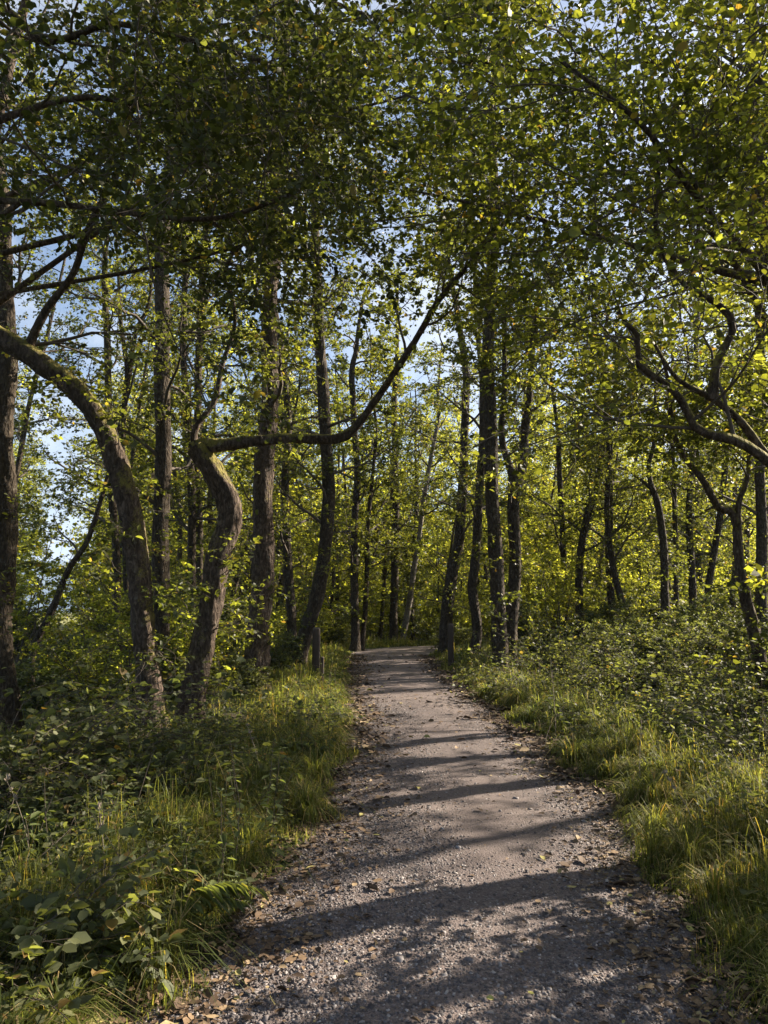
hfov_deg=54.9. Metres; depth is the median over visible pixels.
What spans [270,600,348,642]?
shrub
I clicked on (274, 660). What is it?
shrub
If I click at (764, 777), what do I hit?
bramble bush
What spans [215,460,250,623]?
woodland tree
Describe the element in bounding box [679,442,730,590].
woodland tree
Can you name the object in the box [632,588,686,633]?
shrub
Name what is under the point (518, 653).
bramble bush
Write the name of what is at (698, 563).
woodland tree
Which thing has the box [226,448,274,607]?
woodland tree
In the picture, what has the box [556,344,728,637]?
alder tree
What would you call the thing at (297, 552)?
woodland tree
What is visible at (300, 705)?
bramble bush
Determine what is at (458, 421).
woodland tree
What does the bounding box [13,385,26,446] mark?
woodland tree
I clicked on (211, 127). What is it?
overhanging tree
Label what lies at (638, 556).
woodland tree
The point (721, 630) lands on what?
shrub
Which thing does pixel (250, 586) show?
woodland tree
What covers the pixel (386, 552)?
alder tree
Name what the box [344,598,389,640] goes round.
shrub
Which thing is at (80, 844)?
ground cover
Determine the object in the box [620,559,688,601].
shrub
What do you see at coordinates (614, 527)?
woodland tree
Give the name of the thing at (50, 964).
bramble bush
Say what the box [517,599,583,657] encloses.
shrub
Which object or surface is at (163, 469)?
alder tree
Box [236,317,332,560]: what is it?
woodland tree
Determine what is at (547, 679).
bramble bush
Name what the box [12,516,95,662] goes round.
shrub
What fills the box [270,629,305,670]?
shrub
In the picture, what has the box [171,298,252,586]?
woodland tree
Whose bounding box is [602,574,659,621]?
shrub
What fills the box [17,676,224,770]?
bramble bush
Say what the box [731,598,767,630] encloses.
shrub
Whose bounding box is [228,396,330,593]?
woodland tree
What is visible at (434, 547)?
woodland tree
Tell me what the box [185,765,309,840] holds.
bramble bush
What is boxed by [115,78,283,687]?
alder tree
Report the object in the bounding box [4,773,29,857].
dry stalk
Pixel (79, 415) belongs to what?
woodland tree
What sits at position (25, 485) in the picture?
woodland tree
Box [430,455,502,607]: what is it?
woodland tree
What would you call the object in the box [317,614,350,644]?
shrub
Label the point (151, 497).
woodland tree
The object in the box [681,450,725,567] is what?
woodland tree
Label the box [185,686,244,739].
nettle
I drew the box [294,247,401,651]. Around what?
alder tree
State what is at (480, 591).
shrub
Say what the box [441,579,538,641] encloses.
shrub
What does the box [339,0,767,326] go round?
overhanging tree
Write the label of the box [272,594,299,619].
shrub
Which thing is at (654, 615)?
shrub
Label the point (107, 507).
woodland tree
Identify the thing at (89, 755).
bramble bush
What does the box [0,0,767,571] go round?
sky
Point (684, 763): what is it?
nettle
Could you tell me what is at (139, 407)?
woodland tree
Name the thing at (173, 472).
woodland tree
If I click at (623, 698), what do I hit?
bramble bush
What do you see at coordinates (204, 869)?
bramble bush
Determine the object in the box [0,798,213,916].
bramble bush
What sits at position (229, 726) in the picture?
bramble bush
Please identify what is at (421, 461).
woodland tree
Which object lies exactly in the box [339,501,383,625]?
woodland tree
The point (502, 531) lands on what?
woodland tree
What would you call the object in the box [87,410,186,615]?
woodland tree
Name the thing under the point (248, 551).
woodland tree
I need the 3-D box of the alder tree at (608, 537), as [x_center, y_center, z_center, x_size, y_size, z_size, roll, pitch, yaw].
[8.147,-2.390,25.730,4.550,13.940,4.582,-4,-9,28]
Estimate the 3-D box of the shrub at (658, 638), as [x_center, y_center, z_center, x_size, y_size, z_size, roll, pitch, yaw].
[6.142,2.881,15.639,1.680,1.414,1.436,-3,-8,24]
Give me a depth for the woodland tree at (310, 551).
61.77 m
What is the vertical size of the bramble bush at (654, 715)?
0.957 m
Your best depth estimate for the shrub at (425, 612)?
53.52 m
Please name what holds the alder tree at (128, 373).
on the ground at (270, 872)
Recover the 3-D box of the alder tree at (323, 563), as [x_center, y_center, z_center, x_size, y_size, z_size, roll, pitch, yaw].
[-1.607,-4.675,21.962,4.447,18.910,5.248,-4,-9,29]
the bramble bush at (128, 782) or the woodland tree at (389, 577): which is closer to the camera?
the bramble bush at (128, 782)
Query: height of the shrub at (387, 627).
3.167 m
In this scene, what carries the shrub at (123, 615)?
on the ground at (270, 872)
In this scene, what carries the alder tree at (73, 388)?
on the ground at (270, 872)
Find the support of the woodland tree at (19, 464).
on the ground at (270, 872)
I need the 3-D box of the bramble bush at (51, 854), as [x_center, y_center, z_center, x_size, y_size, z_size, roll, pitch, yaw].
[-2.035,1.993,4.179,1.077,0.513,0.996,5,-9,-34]
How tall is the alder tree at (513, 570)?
11.292 m
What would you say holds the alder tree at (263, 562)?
on the ground at (270, 872)
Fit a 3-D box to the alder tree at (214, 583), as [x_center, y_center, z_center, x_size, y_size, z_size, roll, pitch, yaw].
[-0.495,-1.278,9.069,6.358,8.352,3.340,-3,-8,18]
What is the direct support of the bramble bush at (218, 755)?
on the ground at (270, 872)
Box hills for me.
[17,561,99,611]
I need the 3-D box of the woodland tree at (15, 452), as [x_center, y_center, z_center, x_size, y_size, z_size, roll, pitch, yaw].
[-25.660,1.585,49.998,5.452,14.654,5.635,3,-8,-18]
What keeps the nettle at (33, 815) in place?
on the ground at (270, 872)
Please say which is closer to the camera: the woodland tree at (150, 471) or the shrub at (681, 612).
the shrub at (681, 612)
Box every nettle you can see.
[0,777,130,873]
[25,756,117,800]
[72,799,251,916]
[79,745,160,838]
[107,817,209,888]
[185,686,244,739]
[199,740,297,866]
[231,746,303,785]
[264,692,343,763]
[293,661,343,710]
[545,676,577,710]
[551,694,620,734]
[647,749,723,791]
[651,742,678,759]
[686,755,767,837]
[710,734,756,758]
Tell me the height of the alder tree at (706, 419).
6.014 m
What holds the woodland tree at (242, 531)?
on the ground at (270, 872)
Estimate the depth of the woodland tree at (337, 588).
40.38 m
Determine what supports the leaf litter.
on the path
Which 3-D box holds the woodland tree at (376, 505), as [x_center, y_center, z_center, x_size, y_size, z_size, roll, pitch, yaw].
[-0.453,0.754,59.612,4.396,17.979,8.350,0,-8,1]
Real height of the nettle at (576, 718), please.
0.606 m
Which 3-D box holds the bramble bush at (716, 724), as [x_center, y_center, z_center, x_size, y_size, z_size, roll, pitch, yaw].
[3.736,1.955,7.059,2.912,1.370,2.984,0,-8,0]
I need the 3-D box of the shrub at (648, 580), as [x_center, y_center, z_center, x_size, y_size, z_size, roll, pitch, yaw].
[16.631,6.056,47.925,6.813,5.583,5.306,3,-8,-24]
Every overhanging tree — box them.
[0,0,451,456]
[0,0,542,368]
[307,0,767,503]
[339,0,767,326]
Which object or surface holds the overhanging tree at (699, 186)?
on the ground at (270, 872)
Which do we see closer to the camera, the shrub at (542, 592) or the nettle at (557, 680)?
the nettle at (557, 680)
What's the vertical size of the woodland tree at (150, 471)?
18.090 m
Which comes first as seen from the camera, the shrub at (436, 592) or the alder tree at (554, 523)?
the alder tree at (554, 523)
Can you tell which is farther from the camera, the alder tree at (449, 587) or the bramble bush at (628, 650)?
the alder tree at (449, 587)
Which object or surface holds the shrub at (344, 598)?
on the ground at (270, 872)
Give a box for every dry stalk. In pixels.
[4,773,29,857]
[96,802,105,886]
[246,723,258,764]
[551,670,555,732]
[639,719,643,780]
[662,770,695,828]
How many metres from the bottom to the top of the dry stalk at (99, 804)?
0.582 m
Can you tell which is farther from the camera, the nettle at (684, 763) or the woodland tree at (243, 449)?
the woodland tree at (243, 449)
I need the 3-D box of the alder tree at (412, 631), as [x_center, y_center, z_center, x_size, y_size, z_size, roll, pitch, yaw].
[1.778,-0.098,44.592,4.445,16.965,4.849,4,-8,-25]
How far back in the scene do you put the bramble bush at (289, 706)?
10.20 m
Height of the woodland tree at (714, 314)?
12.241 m
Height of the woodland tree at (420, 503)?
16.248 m
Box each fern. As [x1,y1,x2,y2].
[0,793,206,856]
[0,864,269,990]
[16,737,145,770]
[178,732,324,763]
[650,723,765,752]
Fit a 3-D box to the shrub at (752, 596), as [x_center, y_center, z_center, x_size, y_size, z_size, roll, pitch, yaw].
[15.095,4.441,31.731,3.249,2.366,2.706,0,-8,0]
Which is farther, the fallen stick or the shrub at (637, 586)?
the shrub at (637, 586)
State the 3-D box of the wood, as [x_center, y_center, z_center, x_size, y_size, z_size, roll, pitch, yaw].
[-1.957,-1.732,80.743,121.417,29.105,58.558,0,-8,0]
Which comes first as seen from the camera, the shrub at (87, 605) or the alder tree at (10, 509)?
the alder tree at (10, 509)
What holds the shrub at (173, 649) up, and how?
on the ground at (270, 872)
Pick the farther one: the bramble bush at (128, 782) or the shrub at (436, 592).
the shrub at (436, 592)
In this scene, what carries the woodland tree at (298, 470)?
on the ground at (270, 872)
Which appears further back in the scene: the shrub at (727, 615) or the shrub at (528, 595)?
the shrub at (528, 595)
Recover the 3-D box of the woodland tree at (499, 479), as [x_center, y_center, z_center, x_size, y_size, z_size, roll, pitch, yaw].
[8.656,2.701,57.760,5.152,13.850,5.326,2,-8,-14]
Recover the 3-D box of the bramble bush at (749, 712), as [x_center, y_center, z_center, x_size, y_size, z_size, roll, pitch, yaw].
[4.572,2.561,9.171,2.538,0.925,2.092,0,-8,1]
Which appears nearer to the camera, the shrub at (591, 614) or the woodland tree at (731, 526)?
the shrub at (591, 614)
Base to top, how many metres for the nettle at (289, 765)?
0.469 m
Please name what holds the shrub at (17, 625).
on the ground at (270, 872)
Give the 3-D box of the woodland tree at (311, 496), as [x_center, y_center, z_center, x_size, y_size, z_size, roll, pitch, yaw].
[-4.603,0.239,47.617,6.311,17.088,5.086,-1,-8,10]
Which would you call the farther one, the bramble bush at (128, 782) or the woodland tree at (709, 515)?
the woodland tree at (709, 515)
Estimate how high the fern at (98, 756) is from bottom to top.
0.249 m
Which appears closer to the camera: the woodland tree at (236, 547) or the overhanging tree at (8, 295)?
the overhanging tree at (8, 295)
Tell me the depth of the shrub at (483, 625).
37.35 m
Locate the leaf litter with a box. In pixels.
[11,654,767,1023]
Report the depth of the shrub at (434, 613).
41.84 m
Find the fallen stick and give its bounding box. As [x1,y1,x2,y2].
[235,905,257,924]
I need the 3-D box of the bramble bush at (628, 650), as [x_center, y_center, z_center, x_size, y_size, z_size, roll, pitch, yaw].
[5.024,2.699,14.338,3.751,1.764,3.843,-6,-10,37]
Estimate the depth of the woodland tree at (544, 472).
38.58 m
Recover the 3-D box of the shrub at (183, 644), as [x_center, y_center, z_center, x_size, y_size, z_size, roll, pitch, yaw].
[-3.292,2.519,14.390,3.383,2.175,3.301,-1,-8,9]
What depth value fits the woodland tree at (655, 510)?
53.00 m
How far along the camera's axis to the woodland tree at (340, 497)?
54.37 m
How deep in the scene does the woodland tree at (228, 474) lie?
41.34 m
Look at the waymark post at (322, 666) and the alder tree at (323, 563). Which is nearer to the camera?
the waymark post at (322, 666)
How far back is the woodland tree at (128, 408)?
52.16 m
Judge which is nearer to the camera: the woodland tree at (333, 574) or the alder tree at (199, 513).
the alder tree at (199, 513)
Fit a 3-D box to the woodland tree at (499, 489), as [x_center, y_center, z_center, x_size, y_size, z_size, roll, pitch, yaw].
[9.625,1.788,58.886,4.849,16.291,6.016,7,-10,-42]
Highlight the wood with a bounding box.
[12,360,766,629]
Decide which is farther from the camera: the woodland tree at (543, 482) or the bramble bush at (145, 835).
the woodland tree at (543, 482)
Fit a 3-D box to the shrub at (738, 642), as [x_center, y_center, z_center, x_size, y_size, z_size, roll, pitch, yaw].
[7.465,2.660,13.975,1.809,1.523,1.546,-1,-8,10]
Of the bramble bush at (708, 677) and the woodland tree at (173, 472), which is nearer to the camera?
the bramble bush at (708, 677)
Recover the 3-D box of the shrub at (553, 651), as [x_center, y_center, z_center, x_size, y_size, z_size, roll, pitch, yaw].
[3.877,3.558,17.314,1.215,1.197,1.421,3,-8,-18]
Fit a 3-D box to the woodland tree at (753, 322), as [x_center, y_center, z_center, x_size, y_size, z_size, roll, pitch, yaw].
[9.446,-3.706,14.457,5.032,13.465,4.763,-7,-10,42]
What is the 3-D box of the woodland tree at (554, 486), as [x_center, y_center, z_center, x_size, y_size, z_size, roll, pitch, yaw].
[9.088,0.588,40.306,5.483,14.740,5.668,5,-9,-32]
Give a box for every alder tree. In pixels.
[0,5,223,737]
[0,14,83,730]
[13,317,195,688]
[15,153,180,682]
[27,9,260,674]
[62,180,219,684]
[112,133,296,657]
[114,79,587,731]
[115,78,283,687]
[143,0,380,696]
[214,228,351,649]
[236,99,410,664]
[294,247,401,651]
[328,322,425,650]
[351,255,433,639]
[356,361,427,639]
[377,372,444,642]
[381,190,526,652]
[415,127,548,654]
[427,259,623,670]
[430,0,582,670]
[502,257,611,631]
[520,235,668,639]
[540,194,652,627]
[542,288,767,715]
[552,263,680,627]
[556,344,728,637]
[614,206,744,637]
[631,210,754,615]
[637,263,767,619]
[661,276,767,620]
[662,89,767,630]
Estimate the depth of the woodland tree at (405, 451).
59.93 m
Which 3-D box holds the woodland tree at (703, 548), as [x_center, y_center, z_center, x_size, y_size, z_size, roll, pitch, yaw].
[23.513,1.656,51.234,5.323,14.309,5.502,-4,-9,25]
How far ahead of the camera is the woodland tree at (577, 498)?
52.88 m
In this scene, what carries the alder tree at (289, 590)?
on the ground at (270, 872)
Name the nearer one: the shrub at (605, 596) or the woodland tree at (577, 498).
the shrub at (605, 596)
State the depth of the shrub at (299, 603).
33.80 m
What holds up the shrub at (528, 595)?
on the ground at (270, 872)
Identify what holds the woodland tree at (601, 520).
on the ground at (270, 872)
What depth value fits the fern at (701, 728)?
8.57 m
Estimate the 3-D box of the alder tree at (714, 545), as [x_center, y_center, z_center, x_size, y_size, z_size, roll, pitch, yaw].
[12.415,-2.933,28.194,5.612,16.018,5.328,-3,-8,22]
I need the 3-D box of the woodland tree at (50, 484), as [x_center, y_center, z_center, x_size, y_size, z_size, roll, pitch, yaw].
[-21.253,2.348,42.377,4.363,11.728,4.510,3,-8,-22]
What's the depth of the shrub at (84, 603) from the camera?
55.70 m
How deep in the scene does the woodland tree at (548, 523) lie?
59.51 m
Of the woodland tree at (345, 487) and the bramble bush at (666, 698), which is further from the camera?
the woodland tree at (345, 487)
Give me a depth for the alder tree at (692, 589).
26.02 m
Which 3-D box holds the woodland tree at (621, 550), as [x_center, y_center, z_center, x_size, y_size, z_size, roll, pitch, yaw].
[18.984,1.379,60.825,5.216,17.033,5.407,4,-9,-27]
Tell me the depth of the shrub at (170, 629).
26.57 m
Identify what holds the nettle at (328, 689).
on the ground at (270, 872)
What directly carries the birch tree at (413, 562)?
on the ground at (270, 872)
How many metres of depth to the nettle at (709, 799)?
5.36 m
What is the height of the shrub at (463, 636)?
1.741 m
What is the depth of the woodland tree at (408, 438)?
57.35 m
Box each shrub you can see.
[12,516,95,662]
[12,604,53,658]
[12,621,163,721]
[13,587,69,649]
[14,635,110,716]
[45,582,179,697]
[49,548,185,655]
[58,564,108,629]
[74,619,132,668]
[77,536,210,659]
[102,588,286,690]
[102,598,223,671]
[158,639,226,705]
[170,601,304,686]
[178,596,248,661]
[217,651,275,696]
[226,604,321,653]
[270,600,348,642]
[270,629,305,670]
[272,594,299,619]
[272,601,337,643]
[282,558,390,634]
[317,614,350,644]
[329,589,388,634]
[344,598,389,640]
[367,596,425,637]
[378,604,435,638]
[397,596,441,640]
[401,598,437,631]
[409,576,482,625]
[425,600,489,641]
[429,618,471,648]
[435,599,487,632]
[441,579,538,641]
[453,598,490,641]
[454,582,526,632]
[468,516,600,632]
[505,558,584,629]
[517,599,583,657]
[522,546,619,638]
[530,638,583,675]
[535,569,649,628]
[574,594,644,639]
[583,618,635,661]
[589,562,672,625]
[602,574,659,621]
[619,615,679,670]
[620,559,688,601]
[627,589,685,633]
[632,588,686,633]
[635,615,715,670]
[644,571,767,626]
[653,585,728,610]
[655,593,730,642]
[678,617,749,673]
[692,591,743,636]
[698,588,754,631]
[728,614,767,675]
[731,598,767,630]
[744,563,767,589]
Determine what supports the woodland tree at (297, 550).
on the ground at (270, 872)
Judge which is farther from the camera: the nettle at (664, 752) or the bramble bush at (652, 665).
the bramble bush at (652, 665)
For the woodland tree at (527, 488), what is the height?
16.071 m
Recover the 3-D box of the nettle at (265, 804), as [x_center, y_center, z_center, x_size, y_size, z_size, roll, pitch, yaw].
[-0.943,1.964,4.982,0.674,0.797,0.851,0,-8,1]
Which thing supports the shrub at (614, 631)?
on the ground at (270, 872)
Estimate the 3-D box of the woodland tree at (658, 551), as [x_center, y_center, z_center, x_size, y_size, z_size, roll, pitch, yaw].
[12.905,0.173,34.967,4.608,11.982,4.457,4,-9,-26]
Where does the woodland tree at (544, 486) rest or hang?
on the ground at (270, 872)
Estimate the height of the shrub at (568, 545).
5.356 m
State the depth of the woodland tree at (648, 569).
49.55 m
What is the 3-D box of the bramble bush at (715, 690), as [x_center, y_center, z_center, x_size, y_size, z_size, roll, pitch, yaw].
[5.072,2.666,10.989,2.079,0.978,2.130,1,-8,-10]
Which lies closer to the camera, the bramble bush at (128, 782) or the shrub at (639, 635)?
the bramble bush at (128, 782)
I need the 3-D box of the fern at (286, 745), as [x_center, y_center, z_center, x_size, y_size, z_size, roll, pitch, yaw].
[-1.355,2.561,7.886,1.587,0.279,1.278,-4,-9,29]
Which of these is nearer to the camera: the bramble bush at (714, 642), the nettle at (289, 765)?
the nettle at (289, 765)
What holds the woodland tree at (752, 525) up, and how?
on the ground at (270, 872)
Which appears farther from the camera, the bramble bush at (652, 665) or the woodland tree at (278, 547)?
the woodland tree at (278, 547)
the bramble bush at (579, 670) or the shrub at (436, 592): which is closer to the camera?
the bramble bush at (579, 670)
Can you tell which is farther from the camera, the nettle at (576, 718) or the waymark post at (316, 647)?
the waymark post at (316, 647)
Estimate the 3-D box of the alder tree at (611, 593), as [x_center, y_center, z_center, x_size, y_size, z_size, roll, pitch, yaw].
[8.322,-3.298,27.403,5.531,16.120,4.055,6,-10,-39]
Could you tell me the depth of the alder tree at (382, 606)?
42.26 m
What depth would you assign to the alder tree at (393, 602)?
37.00 m
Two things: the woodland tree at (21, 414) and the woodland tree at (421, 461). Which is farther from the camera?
the woodland tree at (421, 461)
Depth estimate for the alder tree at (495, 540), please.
18.56 m
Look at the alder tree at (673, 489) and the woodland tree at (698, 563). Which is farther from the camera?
the woodland tree at (698, 563)
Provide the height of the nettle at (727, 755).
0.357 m
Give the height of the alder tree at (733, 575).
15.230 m
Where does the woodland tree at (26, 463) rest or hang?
on the ground at (270, 872)
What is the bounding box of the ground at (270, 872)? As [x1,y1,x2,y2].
[0,612,767,1023]
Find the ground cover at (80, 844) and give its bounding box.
[0,628,767,1022]
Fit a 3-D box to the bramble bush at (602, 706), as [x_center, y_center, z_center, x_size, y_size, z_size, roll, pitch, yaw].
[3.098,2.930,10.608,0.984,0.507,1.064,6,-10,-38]
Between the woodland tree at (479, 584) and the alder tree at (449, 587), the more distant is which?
the woodland tree at (479, 584)
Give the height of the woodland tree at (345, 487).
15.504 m
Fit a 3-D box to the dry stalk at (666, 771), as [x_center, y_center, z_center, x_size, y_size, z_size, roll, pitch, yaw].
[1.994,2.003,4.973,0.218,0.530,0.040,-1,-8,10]
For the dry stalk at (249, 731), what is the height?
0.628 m
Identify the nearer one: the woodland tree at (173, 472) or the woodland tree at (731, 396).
the woodland tree at (731, 396)
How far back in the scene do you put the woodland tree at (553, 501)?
55.01 m
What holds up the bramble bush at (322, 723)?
on the ground at (270, 872)
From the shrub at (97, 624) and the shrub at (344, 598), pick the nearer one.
the shrub at (97, 624)
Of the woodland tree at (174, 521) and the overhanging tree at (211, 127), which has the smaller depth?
the overhanging tree at (211, 127)
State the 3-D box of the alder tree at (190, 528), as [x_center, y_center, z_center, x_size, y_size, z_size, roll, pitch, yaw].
[-5.254,-3.559,20.667,4.446,17.110,4.167,-4,-9,29]
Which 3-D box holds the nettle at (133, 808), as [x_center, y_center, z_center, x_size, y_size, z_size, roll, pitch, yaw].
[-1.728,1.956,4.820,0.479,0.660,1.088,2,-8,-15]
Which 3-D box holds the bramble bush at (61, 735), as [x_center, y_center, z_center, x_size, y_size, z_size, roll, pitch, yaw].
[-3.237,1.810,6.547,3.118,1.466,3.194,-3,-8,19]
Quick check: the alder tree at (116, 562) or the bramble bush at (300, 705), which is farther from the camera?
the alder tree at (116, 562)
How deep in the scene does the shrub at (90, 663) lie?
13.94 m
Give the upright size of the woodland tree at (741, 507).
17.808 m
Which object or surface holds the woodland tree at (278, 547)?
on the ground at (270, 872)
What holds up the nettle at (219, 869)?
on the ground at (270, 872)
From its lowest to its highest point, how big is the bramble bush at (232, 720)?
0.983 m
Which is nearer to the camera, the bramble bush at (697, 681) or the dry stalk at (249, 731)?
the dry stalk at (249, 731)
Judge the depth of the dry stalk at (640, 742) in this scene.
6.77 m
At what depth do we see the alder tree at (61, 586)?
19.05 m
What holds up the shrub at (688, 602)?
on the ground at (270, 872)
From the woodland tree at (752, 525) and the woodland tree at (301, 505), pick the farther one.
the woodland tree at (301, 505)
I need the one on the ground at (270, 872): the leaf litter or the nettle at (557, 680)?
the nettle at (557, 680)
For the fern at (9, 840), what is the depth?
4.76 m
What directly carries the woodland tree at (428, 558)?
on the ground at (270, 872)
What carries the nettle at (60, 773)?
on the ground at (270, 872)
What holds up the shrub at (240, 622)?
on the ground at (270, 872)
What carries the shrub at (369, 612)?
on the ground at (270, 872)
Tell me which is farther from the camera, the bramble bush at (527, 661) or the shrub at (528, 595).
the shrub at (528, 595)
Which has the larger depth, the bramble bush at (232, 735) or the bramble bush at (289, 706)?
the bramble bush at (289, 706)
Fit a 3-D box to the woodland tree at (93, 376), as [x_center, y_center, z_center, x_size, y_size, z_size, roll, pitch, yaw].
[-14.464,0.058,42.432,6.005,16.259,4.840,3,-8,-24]
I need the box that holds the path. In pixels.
[133,645,761,1023]
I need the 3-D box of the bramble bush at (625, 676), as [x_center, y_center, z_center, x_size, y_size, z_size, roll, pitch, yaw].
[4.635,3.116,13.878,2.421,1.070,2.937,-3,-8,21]
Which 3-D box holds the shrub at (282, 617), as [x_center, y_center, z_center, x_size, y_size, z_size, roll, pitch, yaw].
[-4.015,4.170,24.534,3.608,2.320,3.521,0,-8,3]
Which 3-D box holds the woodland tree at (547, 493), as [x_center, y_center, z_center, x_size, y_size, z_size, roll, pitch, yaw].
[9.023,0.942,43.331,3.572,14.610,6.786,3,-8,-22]
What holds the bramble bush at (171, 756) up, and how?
on the ground at (270, 872)
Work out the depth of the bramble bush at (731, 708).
9.91 m
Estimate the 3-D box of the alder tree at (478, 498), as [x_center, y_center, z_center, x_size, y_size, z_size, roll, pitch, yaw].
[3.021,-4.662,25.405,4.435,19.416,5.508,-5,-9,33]
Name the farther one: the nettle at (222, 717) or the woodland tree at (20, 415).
the woodland tree at (20, 415)
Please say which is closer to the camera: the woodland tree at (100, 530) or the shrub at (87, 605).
the shrub at (87, 605)
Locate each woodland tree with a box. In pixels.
[13,188,108,526]
[13,346,38,537]
[13,367,47,585]
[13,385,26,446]
[13,436,48,607]
[13,449,60,613]
[15,460,53,612]
[17,438,40,527]
[63,400,154,620]
[68,375,149,581]
[84,285,178,658]
[86,368,187,558]
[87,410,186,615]
[87,500,111,594]
[88,460,110,591]
[91,419,172,588]
[102,371,149,592]
[107,335,187,611]
[118,320,237,651]
[120,397,185,585]
[128,256,229,560]
[130,375,181,538]
[147,433,186,580]
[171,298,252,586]
[174,406,249,588]
[188,293,349,640]
[203,406,306,651]
[212,449,276,597]
[215,360,315,612]
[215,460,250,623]
[220,395,301,614]
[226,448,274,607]
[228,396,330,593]
[233,313,311,623]
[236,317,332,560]
[247,376,361,599]
[248,372,320,649]
[249,328,319,621]
[274,460,340,612]
[278,397,346,613]
[293,405,390,630]
[293,489,330,610]
[300,355,401,637]
[306,370,371,636]
[308,447,379,594]
[311,445,382,605]
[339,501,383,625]
[359,424,402,628]
[362,489,425,633]
[365,384,431,619]
[373,439,458,612]
[376,417,459,618]
[388,415,483,598]
[399,410,487,620]
[418,491,460,612]
[423,383,527,629]
[426,393,489,578]
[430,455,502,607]
[434,499,488,627]
[453,481,505,609]
[466,469,506,580]
[468,350,564,632]
[470,440,522,567]
[480,439,563,633]
[482,481,526,606]
[487,421,549,583]
[502,391,593,628]
[504,378,586,583]
[504,394,574,630]
[513,418,569,609]
[525,464,566,576]
[533,398,601,629]
[539,404,627,596]
[541,468,573,628]
[543,358,662,615]
[572,370,629,595]
[578,426,658,609]
[581,310,680,632]
[588,429,657,590]
[613,394,724,608]
[617,443,679,596]
[623,411,686,608]
[636,58,767,455]
[651,357,731,591]
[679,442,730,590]
[680,441,755,596]
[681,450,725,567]
[686,251,767,581]
[692,369,767,566]
[693,289,767,587]
[701,470,767,605]
[715,466,755,573]
[722,98,766,399]
[732,180,767,370]
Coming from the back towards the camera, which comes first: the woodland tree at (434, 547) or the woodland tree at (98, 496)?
the woodland tree at (434, 547)
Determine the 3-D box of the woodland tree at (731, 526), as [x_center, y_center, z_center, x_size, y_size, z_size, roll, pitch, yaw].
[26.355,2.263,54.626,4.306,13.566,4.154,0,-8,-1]
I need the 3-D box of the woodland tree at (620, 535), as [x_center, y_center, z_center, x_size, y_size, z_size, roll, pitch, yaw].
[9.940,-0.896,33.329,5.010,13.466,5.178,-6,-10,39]
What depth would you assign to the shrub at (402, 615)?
49.15 m
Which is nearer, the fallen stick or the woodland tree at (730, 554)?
the fallen stick
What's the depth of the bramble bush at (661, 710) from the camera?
9.95 m
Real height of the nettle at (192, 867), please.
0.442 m
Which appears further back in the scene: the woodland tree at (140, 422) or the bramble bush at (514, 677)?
the woodland tree at (140, 422)
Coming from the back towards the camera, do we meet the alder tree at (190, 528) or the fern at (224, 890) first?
the alder tree at (190, 528)
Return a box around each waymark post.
[312,627,319,673]
[320,657,323,680]
[448,623,453,665]
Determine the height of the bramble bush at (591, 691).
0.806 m
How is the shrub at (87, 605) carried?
on the ground at (270, 872)
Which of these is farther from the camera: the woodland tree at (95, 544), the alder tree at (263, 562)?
the woodland tree at (95, 544)
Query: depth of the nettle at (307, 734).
7.71 m
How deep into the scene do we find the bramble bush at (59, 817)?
4.95 m
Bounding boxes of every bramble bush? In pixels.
[0,602,256,856]
[0,638,229,811]
[0,703,286,839]
[0,738,267,853]
[0,769,130,858]
[0,793,177,971]
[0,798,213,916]
[0,821,117,880]
[0,822,193,1023]
[0,848,206,1023]
[5,724,149,777]
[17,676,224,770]
[77,730,245,805]
[97,822,282,915]
[111,671,278,750]
[152,701,290,748]
[157,725,306,784]
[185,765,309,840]
[205,678,365,739]
[243,692,346,722]
[272,707,354,740]
[445,627,630,702]
[452,620,594,674]
[474,628,593,676]
[490,665,550,685]
[527,672,634,705]
[533,606,721,698]
[536,642,635,683]
[553,697,629,717]
[554,656,630,694]
[555,684,723,748]
[556,647,694,700]
[592,640,767,779]
[597,624,766,727]
[599,695,698,738]
[602,686,686,710]
[605,641,705,685]
[631,684,703,712]
[637,684,767,736]
[645,622,767,733]
[645,637,751,696]
[664,659,761,719]
[668,609,767,677]
[701,743,767,803]
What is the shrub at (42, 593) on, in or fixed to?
on the ground at (270, 872)
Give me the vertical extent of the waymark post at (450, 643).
1.361 m
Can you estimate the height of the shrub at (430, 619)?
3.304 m
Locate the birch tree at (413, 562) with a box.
[380,342,478,638]
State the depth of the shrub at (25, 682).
15.19 m
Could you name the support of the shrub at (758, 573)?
on the ground at (270, 872)
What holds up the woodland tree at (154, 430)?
on the ground at (270, 872)
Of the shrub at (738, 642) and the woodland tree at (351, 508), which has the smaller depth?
the shrub at (738, 642)
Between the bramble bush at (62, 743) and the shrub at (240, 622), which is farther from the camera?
the shrub at (240, 622)
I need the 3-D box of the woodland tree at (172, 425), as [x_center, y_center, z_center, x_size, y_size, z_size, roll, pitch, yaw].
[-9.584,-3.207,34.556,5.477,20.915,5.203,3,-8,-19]
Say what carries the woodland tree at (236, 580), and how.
on the ground at (270, 872)
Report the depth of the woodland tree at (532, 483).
56.11 m

